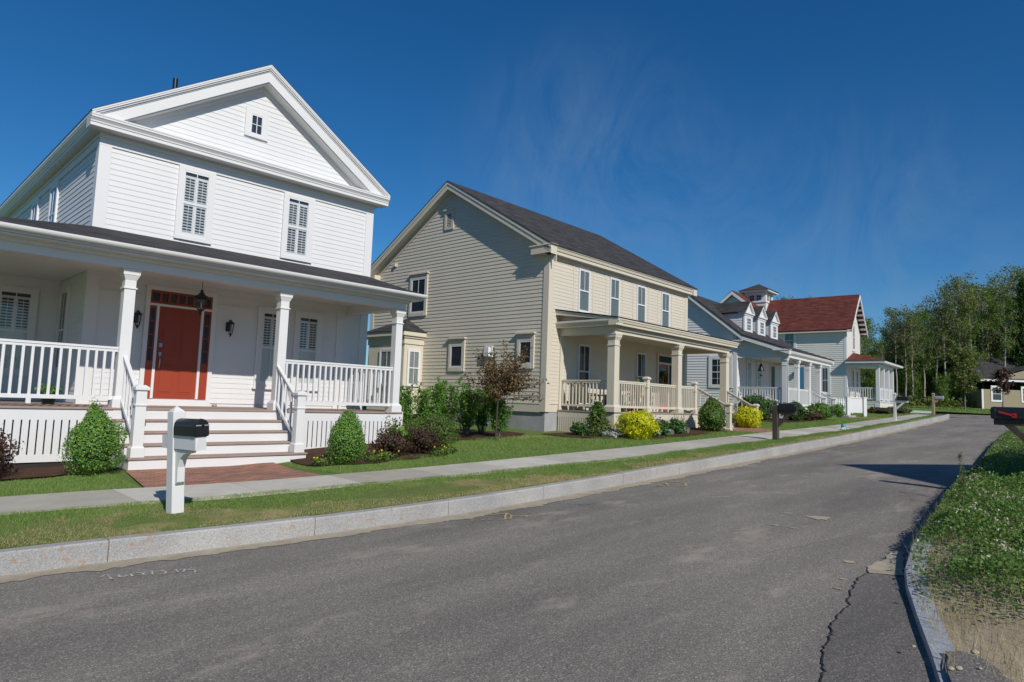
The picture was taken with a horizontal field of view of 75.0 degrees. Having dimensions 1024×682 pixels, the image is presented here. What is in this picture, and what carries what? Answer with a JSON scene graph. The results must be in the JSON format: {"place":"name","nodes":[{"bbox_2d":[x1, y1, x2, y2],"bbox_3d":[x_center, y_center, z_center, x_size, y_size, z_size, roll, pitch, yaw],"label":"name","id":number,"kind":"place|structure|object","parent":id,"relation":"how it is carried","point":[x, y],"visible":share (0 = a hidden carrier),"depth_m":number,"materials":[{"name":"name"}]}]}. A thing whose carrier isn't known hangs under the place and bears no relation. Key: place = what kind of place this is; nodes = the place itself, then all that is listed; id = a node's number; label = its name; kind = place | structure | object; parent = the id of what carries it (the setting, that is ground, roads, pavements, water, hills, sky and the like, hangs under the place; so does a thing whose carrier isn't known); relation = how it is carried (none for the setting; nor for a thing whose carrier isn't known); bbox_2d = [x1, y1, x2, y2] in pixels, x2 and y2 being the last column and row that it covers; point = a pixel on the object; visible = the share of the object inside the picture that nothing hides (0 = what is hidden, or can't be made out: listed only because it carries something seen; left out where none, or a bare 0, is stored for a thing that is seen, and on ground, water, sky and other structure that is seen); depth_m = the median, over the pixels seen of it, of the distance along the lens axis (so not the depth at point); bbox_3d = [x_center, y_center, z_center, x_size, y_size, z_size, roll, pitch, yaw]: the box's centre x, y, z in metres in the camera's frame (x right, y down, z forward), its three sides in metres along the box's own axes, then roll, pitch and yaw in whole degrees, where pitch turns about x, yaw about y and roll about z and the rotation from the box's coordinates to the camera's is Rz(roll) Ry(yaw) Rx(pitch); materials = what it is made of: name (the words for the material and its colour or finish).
{"place":"outdoors","nodes":[
{"label":"outdoors","id":0,"kind":"place"},
{"bbox_2d":[0,406,918,496],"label":"lawn","id":1,"kind":"structure","parent":0,"point":[121,474],"depth_m":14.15,"materials":[{"name":"plant"}]},
{"bbox_2d":[0,463,118,479],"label":"mulch bed","id":2,"kind":"object","parent":1,"relation":"on","point":[40,471],"visible":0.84,"depth_m":10.88,"materials":[{"name":"brown soil"}]},
{"bbox_2d":[0,428,23,478],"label":"barberry shrub","id":3,"kind":"object","parent":2,"relation":"on","point":[3,460],"visible":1,"depth_m":10.29,"materials":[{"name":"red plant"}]},
{"bbox_2d":[57,397,128,475],"bbox_3d":[-6.801,1.649,10.925,0.966,1.458,1.057,2,-5,0],"label":"boxwood shrub","id":4,"kind":"object","parent":2,"relation":"on","point":[95,440],"visible":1,"depth_m":10.75,"materials":[{"name":"green plant"}]},
{"bbox_2d":[0,64,427,469],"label":"white house","id":5,"kind":"structure","parent":1,"relation":"on","point":[252,200],"depth_m":15.30,"materials":[{"name":"white wood"}]},
{"bbox_2d":[0,284,38,375],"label":"window","id":6,"kind":"structure","parent":5,"relation":"in","point":[18,305],"depth_m":15.15,"materials":[{"name":"white paint"}]},
{"bbox_2d":[34,383,64,403],"bbox_3d":[-9.015,1.005,13.007,0.519,0.445,0.513,-3,-7,45],"label":"flower pot","id":7,"kind":"object","parent":5,"relation":"on","point":[49,400],"visible":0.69,"depth_m":12.93,"materials":[{"name":"green paint"}]},
{"bbox_2d":[47,180,59,221],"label":"window","id":8,"kind":"structure","parent":5,"relation":"in","point":[54,189],"depth_m":17.07,"materials":[{"name":"white paint"}]},
{"bbox_2d":[52,285,70,373],"bbox_3d":[-10.258,-0.247,15.187,0.800,2.000,0.058,-3,-7,45],"label":"window","id":9,"kind":"structure","parent":5,"relation":"in","point":[65,292],"depth_m":15.20,"materials":[{"name":"white paint"}]},
{"bbox_2d":[152,306,200,398],"bbox_3d":[-7.618,0.281,15.192,0.089,2.065,0.910,-3,-7,45],"label":"door","id":10,"kind":"structure","parent":5,"relation":"in","point":[178,328],"depth_m":15.20,"materials":[{"name":"red paint"}]},
{"bbox_2d":[173,165,216,244],"bbox_3d":[-7.412,-3.182,15.611,0.058,1.718,0.830,-3,-7,45],"label":"window","id":11,"kind":"structure","parent":5,"relation":"in","point":[194,212],"depth_m":15.60,"materials":[{"name":"white paint"}]},
{"bbox_2d":[244,106,269,141],"bbox_3d":[-6.407,-5.456,16.752,0.058,0.740,0.590,-3,-7,45],"label":"window","id":12,"kind":"structure","parent":5,"relation":"in","point":[256,121],"depth_m":16.74,"materials":[{"name":"white paint"}]},
{"bbox_2d":[251,306,276,388],"bbox_3d":[-6.066,0.185,16.774,0.080,2.060,0.820,-3,-7,45],"label":"window","id":13,"kind":"structure","parent":5,"relation":"in","point":[266,321],"depth_m":16.67,"materials":[{"name":"white paint"}]},
{"bbox_2d":[280,192,315,262],"bbox_3d":[-5.595,-2.953,17.438,0.058,1.718,0.870,-3,-7,45],"label":"window","id":14,"kind":"structure","parent":5,"relation":"in","point":[297,231],"depth_m":17.42,"materials":[{"name":"white paint"}]},
{"bbox_2d":[292,311,322,390],"bbox_3d":[-5.366,0.273,17.476,0.080,2.060,0.850,-3,-7,45],"label":"window","id":15,"kind":"structure","parent":5,"relation":"in","point":[308,326],"depth_m":17.49,"materials":[{"name":"white paint"}]},
{"bbox_2d":[124,462,321,487],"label":"brick walk","id":16,"kind":"structure","parent":1,"relation":"on","point":[216,474],"depth_m":11.24,"materials":[{"name":"red brick"}]},
{"bbox_2d":[292,443,453,464],"bbox_3d":[-3.211,2.445,14.594,3.309,0.232,3.714,-3,-7,44],"label":"mulch bed","id":17,"kind":"object","parent":1,"relation":"on","point":[313,452],"visible":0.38,"depth_m":13.82,"materials":[{"name":"brown soil"}]},
{"bbox_2d":[325,409,369,464],"bbox_3d":[-3.196,1.895,13.038,0.852,1.204,0.831,-3,-7,42],"label":"boxwood shrub","id":18,"kind":"object","parent":17,"relation":"on","point":[347,441],"visible":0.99,"depth_m":12.86,"materials":[{"name":"green plant"}]},
{"bbox_2d":[369,428,414,456],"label":"barberry shrub","id":19,"kind":"object","parent":17,"relation":"on","point":[391,442],"visible":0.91,"depth_m":13.67,"materials":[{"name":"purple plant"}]},
{"bbox_2d":[404,420,443,454],"bbox_3d":[-1.938,2.126,14.333,1.025,0.888,0.936,2,-5,0],"label":"barberry shrub","id":20,"kind":"object","parent":17,"relation":"on","point":[425,440],"visible":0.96,"depth_m":14.18,"materials":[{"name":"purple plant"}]},
{"bbox_2d":[405,410,459,450],"bbox_3d":[-1.836,2.091,15.273,1.253,1.047,1.478,0,-6,24],"label":"mound shrub","id":21,"kind":"object","parent":17,"relation":"on","point":[443,431],"visible":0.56,"depth_m":15.08,"materials":[{"name":"green plant"}]},
{"bbox_2d":[410,431,524,440],"bbox_3d":[-1.278,2.639,18.574,4.183,0.178,1.864,7,-7,-43],"label":"mulch bed","id":22,"kind":"object","parent":1,"relation":"on","point":[477,435],"visible":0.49,"depth_m":18.94,"materials":[{"name":"brown soil"}]},
{"bbox_2d":[399,383,418,428],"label":"hedge shrub","id":23,"kind":"object","parent":22,"relation":"on","point":[405,401],"visible":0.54,"depth_m":17.78,"materials":[{"name":"green plant"}]},
{"bbox_2d":[411,381,445,423],"bbox_3d":[-2.294,1.860,18.167,0.966,1.520,0.893,2,-5,0],"label":"hedge shrub","id":24,"kind":"object","parent":22,"relation":"on","point":[423,405],"visible":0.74,"depth_m":18.10,"materials":[{"name":"green plant"}]},
{"bbox_2d":[430,375,464,427],"bbox_3d":[-1.889,1.827,18.824,0.890,1.667,1.042,4,-6,-25],"label":"hedge shrub","id":25,"kind":"object","parent":22,"relation":"on","point":[444,404],"visible":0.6,"depth_m":18.67,"materials":[{"name":"green plant"}]},
{"bbox_2d":[449,383,481,434],"bbox_3d":[-1.233,1.923,18.822,0.984,1.511,0.958,5,-6,-33],"label":"hedge shrub","id":26,"kind":"object","parent":22,"relation":"on","point":[466,419],"visible":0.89,"depth_m":18.69,"materials":[{"name":"green plant"}]},
{"bbox_2d":[466,383,492,432],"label":"hedge shrub","id":27,"kind":"object","parent":22,"relation":"on","point":[482,418],"visible":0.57,"depth_m":19.58,"materials":[{"name":"green plant"}]},
{"bbox_2d":[486,394,513,436],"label":"hedge shrub","id":28,"kind":"object","parent":22,"relation":"on","point":[501,421],"visible":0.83,"depth_m":18.47,"materials":[{"name":"green plant"}]},
{"bbox_2d":[459,340,549,440],"bbox_3d":[-0.206,1.356,17.748,2.418,2.785,2.239,2,-5,0],"label":"plum tree","id":29,"kind":"object","parent":1,"relation":"on","point":[508,382],"visible":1,"depth_m":17.60,"materials":[{"name":"brown plant"}]},
{"bbox_2d":[366,180,759,433],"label":"tan house","id":30,"kind":"structure","parent":1,"relation":"on","point":[593,312],"depth_m":23.60,"materials":[{"name":"beige wood"}]},
{"bbox_2d":[379,349,390,385],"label":"window","id":31,"kind":"structure","parent":30,"relation":"in","point":[384,354],"depth_m":25.23,"materials":[{"name":"white paint"}]},
{"bbox_2d":[366,319,426,413],"bbox_3d":[-4.569,0.906,25.519,2.610,3.660,1.130,-3,-7,42],"label":"bay window","id":32,"kind":"structure","parent":30,"relation":"in","point":[413,337],"depth_m":25.15,"materials":[{"name":"beige wood"}]},
{"bbox_2d":[406,349,420,386],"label":"window","id":33,"kind":"structure","parent":30,"relation":"in","point":[413,356],"depth_m":24.80,"materials":[{"name":"white paint"}]},
{"bbox_2d":[408,271,429,316],"bbox_3d":[-3.625,-1.788,25.663,1.140,1.675,0.100,-3,-7,42],"label":"window","id":34,"kind":"structure","parent":30,"relation":"in","point":[418,281],"depth_m":25.64,"materials":[{"name":"white paint"}]},
{"bbox_2d":[447,337,466,370],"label":"window","id":35,"kind":"structure","parent":30,"relation":"in","point":[456,350],"depth_m":23.91,"materials":[{"name":"white paint"}]},
{"bbox_2d":[515,332,535,368],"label":"window","id":36,"kind":"structure","parent":30,"relation":"in","point":[524,338],"depth_m":21.67,"materials":[{"name":"white paint"}]},
{"bbox_2d":[577,268,590,312],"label":"window","id":37,"kind":"structure","parent":30,"relation":"in","point":[584,276],"depth_m":22.71,"materials":[{"name":"white paint"}]},
{"bbox_2d":[577,344,590,392],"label":"window","id":38,"kind":"structure","parent":30,"relation":"in","point":[584,351],"depth_m":22.58,"materials":[{"name":"grey glass"}]},
{"bbox_2d":[571,381,602,410],"bbox_3d":[2.396,1.763,21.412,0.780,0.940,0.880,-3,-7,42],"label":"porch chair","id":39,"kind":"object","parent":30,"relation":"on","point":[584,385],"visible":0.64,"depth_m":21.23,"materials":[{"name":"white wood"}]},
{"bbox_2d":[609,277,619,316],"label":"window","id":40,"kind":"structure","parent":30,"relation":"in","point":[614,286],"depth_m":24.10,"materials":[{"name":"white paint"}]},
{"bbox_2d":[636,285,645,321],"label":"window","id":41,"kind":"structure","parent":30,"relation":"in","point":[640,290],"depth_m":25.43,"materials":[{"name":"white paint"}]},
{"bbox_2d":[636,352,646,385],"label":"window","id":42,"kind":"structure","parent":30,"relation":"in","point":[640,357],"depth_m":25.27,"materials":[{"name":"grey glass"}]},
{"bbox_2d":[660,292,669,326],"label":"window","id":43,"kind":"structure","parent":30,"relation":"in","point":[665,297],"depth_m":26.79,"materials":[{"name":"white paint"}]},
{"bbox_2d":[543,428,727,438],"bbox_3d":[4.521,2.899,21.048,7.295,0.245,2.651,6,-7,-38],"label":"mulch bed","id":44,"kind":"object","parent":1,"relation":"on","point":[695,431],"visible":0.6,"depth_m":20.00,"materials":[{"name":"brown soil"}]},
{"bbox_2d":[580,401,613,436],"bbox_3d":[2.509,2.315,19.802,1.096,1.099,0.990,1,-5,16],"label":"dwarf spruce","id":45,"kind":"object","parent":44,"relation":"on","point":[596,415],"visible":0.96,"depth_m":19.68,"materials":[{"name":"green plant"}]},
{"bbox_2d":[612,408,660,438],"bbox_3d":[3.649,2.409,19.171,1.288,1.013,1.268,6,-6,-34],"label":"gold shrub","id":46,"kind":"object","parent":44,"relation":"on","point":[636,424],"visible":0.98,"depth_m":18.89,"materials":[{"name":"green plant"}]},
{"bbox_2d":[666,417,688,433],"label":"rhododendron","id":47,"kind":"object","parent":44,"relation":"on","point":[677,426],"visible":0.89,"depth_m":21.05,"materials":[{"name":"green plant"}]},
{"bbox_2d":[697,395,726,430],"bbox_3d":[6.829,2.532,22.805,1.049,1.398,1.027,5,-6,-26],"label":"conical evergreen","id":48,"kind":"object","parent":44,"relation":"on","point":[711,415],"visible":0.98,"depth_m":22.57,"materials":[{"name":"green plant"}]},
{"bbox_2d":[732,405,763,427],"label":"gold shrub","id":49,"kind":"object","parent":1,"relation":"on","point":[745,416],"visible":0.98,"depth_m":24.66,"materials":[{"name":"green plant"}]},
{"bbox_2d":[687,295,836,417],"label":"dormered cottage","id":50,"kind":"structure","parent":1,"relation":"on","point":[749,328],"depth_m":35.21,"materials":[{"name":"white wood"}]},
{"bbox_2d":[708,355,731,387],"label":"window","id":51,"kind":"structure","parent":50,"relation":"in","point":[714,361],"depth_m":34.68,"materials":[{"name":"white paint"}]},
{"bbox_2d":[732,418,831,421],"bbox_3d":[12.817,3.690,31.217,7.031,0.191,2.842,6,-6,-37],"label":"mulch bed","id":52,"kind":"object","parent":1,"relation":"on","point":[767,420],"visible":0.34,"depth_m":30.14,"materials":[{"name":"brown soil"}]},
{"bbox_2d":[733,393,778,419],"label":"broad shrub","id":53,"kind":"object","parent":52,"relation":"on","point":[765,404],"visible":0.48,"depth_m":30.18,"materials":[{"name":"green plant"}]},
{"bbox_2d":[781,401,808,420],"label":"broad shrub","id":54,"kind":"object","parent":52,"relation":"on","point":[802,412],"visible":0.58,"depth_m":30.40,"materials":[{"name":"green plant"}]},
{"bbox_2d":[806,402,830,419],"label":"broad shrub","id":55,"kind":"object","parent":52,"relation":"on","point":[823,407],"visible":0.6,"depth_m":31.92,"materials":[{"name":"green plant"}]},
{"bbox_2d":[719,284,902,409],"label":"red roofed house","id":56,"kind":"structure","parent":1,"relation":"on","point":[833,327],"depth_m":51.09,"materials":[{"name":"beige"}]},
{"bbox_2d":[821,366,830,394],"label":"window","id":57,"kind":"structure","parent":56,"relation":"in","point":[825,371],"depth_m":50.30,"materials":[{"name":"white paint"}]},
{"bbox_2d":[846,396,866,415],"bbox_3d":[19.527,3.830,37.810,1.170,1.320,0.220,2,-5,-2],"label":"board screen","id":58,"kind":"object","parent":1,"relation":"on","point":[856,404],"visible":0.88,"depth_m":37.79,"materials":[{"name":"white paint"}]},
{"bbox_2d":[0,414,926,514],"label":"sidewalk","id":59,"kind":"structure","parent":0,"point":[49,501],"depth_m":10.93,"materials":[{"name":"concrete"}]},
{"bbox_2d":[0,414,941,548],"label":"verge","id":60,"kind":"structure","parent":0,"point":[437,489],"depth_m":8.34,"materials":[{"name":"plant"}]},
{"bbox_2d":[162,406,209,513],"bbox_3d":[-3.928,1.508,7.992,0.870,1.450,0.180,-4,-5,38],"label":"mailbox","id":61,"kind":"object","parent":60,"relation":"on","point":[183,438],"visible":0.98,"depth_m":8.02,"materials":[{"name":"white paint"}]},
{"bbox_2d":[768,400,798,439],"bbox_3d":[7.981,2.416,19.629,0.870,1.350,0.180,-3,-7,44],"label":"mailbox","id":62,"kind":"object","parent":60,"relation":"on","point":[788,410],"visible":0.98,"depth_m":19.66,"materials":[{"name":"brown wood"}]},
{"bbox_2d":[0,417,1007,681],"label":"road","id":63,"kind":"structure","parent":0,"point":[652,583],"depth_m":5.80,"materials":[{"name":"grey asphalt"}]},
{"bbox_2d":[0,414,948,575],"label":"kerb","id":64,"kind":"structure","parent":63,"relation":"on","point":[25,559],"depth_m":8.11,"materials":[{"name":"concrete"}]},
{"bbox_2d":[0,419,950,582],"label":"gutter sand","id":65,"kind":"structure","parent":63,"relation":"on","point":[121,563],"depth_m":8.47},
{"bbox_2d":[822,573,928,681],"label":"asphalt patch","id":66,"kind":"object","parent":63,"relation":"on","point":[872,639],"visible":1,"depth_m":4.80,"materials":[{"name":"grey asphalt"}]},
{"bbox_2d":[867,552,905,575],"bbox_3d":[3.910,2.297,6.946,0.331,0.043,1.156,-1,-6,31],"label":"sand patch","id":67,"kind":"object","parent":63,"relation":"on","point":[892,564],"visible":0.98,"depth_m":6.79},
{"bbox_2d":[904,437,1004,681],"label":"kerb","id":68,"kind":"structure","parent":63,"relation":"on","point":[921,617],"depth_m":5.13,"materials":[{"name":"grey concrete"}]},
{"bbox_2d":[0,0,1023,412],"label":"sky","id":69,"kind":"structure","parent":0,"point":[873,150],"materials":[{"name":"blue"}]},
{"bbox_2d":[896,405,990,413],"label":"lawn","id":70,"kind":"structure","parent":0,"point":[979,409],"depth_m":60.22,"materials":[{"name":"plant"}]},
{"bbox_2d":[860,316,876,396],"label":"woodland tree","id":71,"kind":"object","parent":70,"relation":"on","point":[864,339],"visible":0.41,"depth_m":73.43,"materials":[{"name":"green plant"}]},
{"bbox_2d":[871,307,905,362],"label":"woodland tree","id":72,"kind":"object","parent":70,"relation":"on","point":[887,332],"visible":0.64,"depth_m":80.57,"materials":[{"name":"green plant"}]},
{"bbox_2d":[885,308,909,399],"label":"woodland tree","id":73,"kind":"object","parent":70,"relation":"on","point":[894,333],"visible":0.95,"depth_m":74.97,"materials":[{"name":"green plant"}]},
{"bbox_2d":[886,303,920,396],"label":"woodland tree","id":74,"kind":"object","parent":70,"relation":"on","point":[904,345],"visible":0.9,"depth_m":74.34,"materials":[{"name":"green plant"}]},
{"bbox_2d":[894,365,924,398],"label":"understory tree","id":75,"kind":"object","parent":70,"relation":"on","point":[903,376],"visible":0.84,"depth_m":74.50,"materials":[{"name":"green plant"}]},
{"bbox_2d":[898,306,927,398],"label":"woodland tree","id":76,"kind":"object","parent":70,"relation":"on","point":[912,335],"visible":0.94,"depth_m":74.05,"materials":[{"name":"green plant"}]},
{"bbox_2d":[861,394,975,407],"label":"undergrowth","id":77,"kind":"object","parent":70,"relation":"on","point":[921,401],"visible":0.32,"depth_m":71.64,"materials":[{"name":"green plant"}]},
{"bbox_2d":[908,312,941,403],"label":"woodland tree","id":78,"kind":"object","parent":70,"relation":"on","point":[927,339],"visible":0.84,"depth_m":74.84,"materials":[{"name":"green plant"}]},
{"bbox_2d":[913,316,942,395],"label":"woodland tree","id":79,"kind":"object","parent":70,"relation":"on","point":[932,323],"visible":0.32,"depth_m":77.74,"materials":[{"name":"green plant"}]},
{"bbox_2d":[916,363,946,395],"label":"understory tree","id":80,"kind":"object","parent":70,"relation":"on","point":[931,373],"visible":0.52,"depth_m":76.64,"materials":[{"name":"green plant"}]},
{"bbox_2d":[913,292,950,395],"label":"woodland tree","id":81,"kind":"object","parent":70,"relation":"on","point":[934,329],"visible":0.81,"depth_m":75.04,"materials":[{"name":"green plant"}]},
{"bbox_2d":[930,373,950,403],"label":"understory tree","id":82,"kind":"object","parent":70,"relation":"on","point":[939,387],"visible":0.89,"depth_m":70.89,"materials":[{"name":"green plant"}]},
{"bbox_2d":[923,283,966,391],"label":"woodland tree","id":83,"kind":"object","parent":70,"relation":"on","point":[949,296],"visible":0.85,"depth_m":73.97,"materials":[{"name":"green plant"}]},
{"bbox_2d":[932,273,990,400],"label":"woodland tree","id":84,"kind":"object","parent":70,"relation":"on","point":[963,297],"visible":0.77,"depth_m":73.99,"materials":[{"name":"green plant"}]},
{"bbox_2d":[936,343,990,409],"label":"young tree","id":85,"kind":"object","parent":70,"relation":"on","point":[960,356],"visible":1,"depth_m":62.44,"materials":[{"name":"green plant"}]},
{"bbox_2d":[953,302,991,385],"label":"woodland tree","id":86,"kind":"object","parent":70,"relation":"on","point":[973,335],"visible":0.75,"depth_m":73.22,"materials":[{"name":"green plant"}]},
{"bbox_2d":[927,356,1023,417],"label":"tan bungalow","id":87,"kind":"object","parent":70,"relation":"on","point":[986,398],"visible":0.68,"depth_m":70.41,"materials":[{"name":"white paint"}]},
{"bbox_2d":[960,287,996,388],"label":"woodland tree","id":88,"kind":"object","parent":70,"relation":"on","point":[982,343],"visible":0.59,"depth_m":75.45,"materials":[{"name":"green plant"}]},
{"bbox_2d":[969,303,1007,386],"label":"woodland tree","id":89,"kind":"object","parent":70,"relation":"on","point":[997,342],"visible":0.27,"depth_m":77.93,"materials":[{"name":"green plant"}]},
{"bbox_2d":[980,279,1014,356],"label":"woodland tree","id":90,"kind":"object","parent":70,"relation":"on","point":[997,308],"visible":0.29,"depth_m":80.10,"materials":[{"name":"green plant"}]},
{"bbox_2d":[979,292,1023,366],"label":"woodland tree","id":91,"kind":"object","parent":70,"relation":"on","point":[999,319],"visible":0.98,"depth_m":72.86,"materials":[{"name":"green plant"}]},
{"bbox_2d":[989,367,1014,406],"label":"young tree","id":92,"kind":"object","parent":70,"relation":"on","point":[1004,375],"visible":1,"depth_m":63.85,"materials":[{"name":"brown plant"}]},
{"bbox_2d":[990,276,1023,357],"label":"woodland tree","id":93,"kind":"object","parent":70,"relation":"on","point":[1003,291],"visible":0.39,"depth_m":75.48,"materials":[{"name":"green plant"}]},
{"bbox_2d":[1006,276,1023,389],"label":"tree","id":94,"kind":"object","parent":70,"relation":"on","point":[1018,347],"visible":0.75,"depth_m":73.58,"materials":[{"name":"green plant"}]},
{"bbox_2d":[903,426,1023,681],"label":"weed bank","id":95,"kind":"structure","parent":0,"point":[989,632],"depth_m":5.18,"materials":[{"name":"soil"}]},
{"bbox_2d":[899,489,1023,681],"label":"dead weed stalks","id":96,"kind":"object","parent":95,"relation":"on","point":[990,605],"visible":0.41,"depth_m":5.20,"materials":[{"name":"beige plant"}]},
{"bbox_2d":[911,426,1023,617],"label":"clover","id":97,"kind":"object","parent":95,"relation":"on","point":[1013,559],"depth_m":7.19,"materials":[{"name":"green plant"}]},
{"bbox_2d":[945,650,1012,681],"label":"asphalt fragment","id":98,"kind":"object","parent":95,"relation":"on","point":[967,674],"visible":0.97,"depth_m":4.16,"materials":[{"name":"grey asphalt"}]},
{"bbox_2d":[990,407,1023,440],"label":"mailbox","id":99,"kind":"object","parent":95,"relation":"on","point":[1010,418],"visible":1,"depth_m":11.06,"materials":[{"name":"black metal"}]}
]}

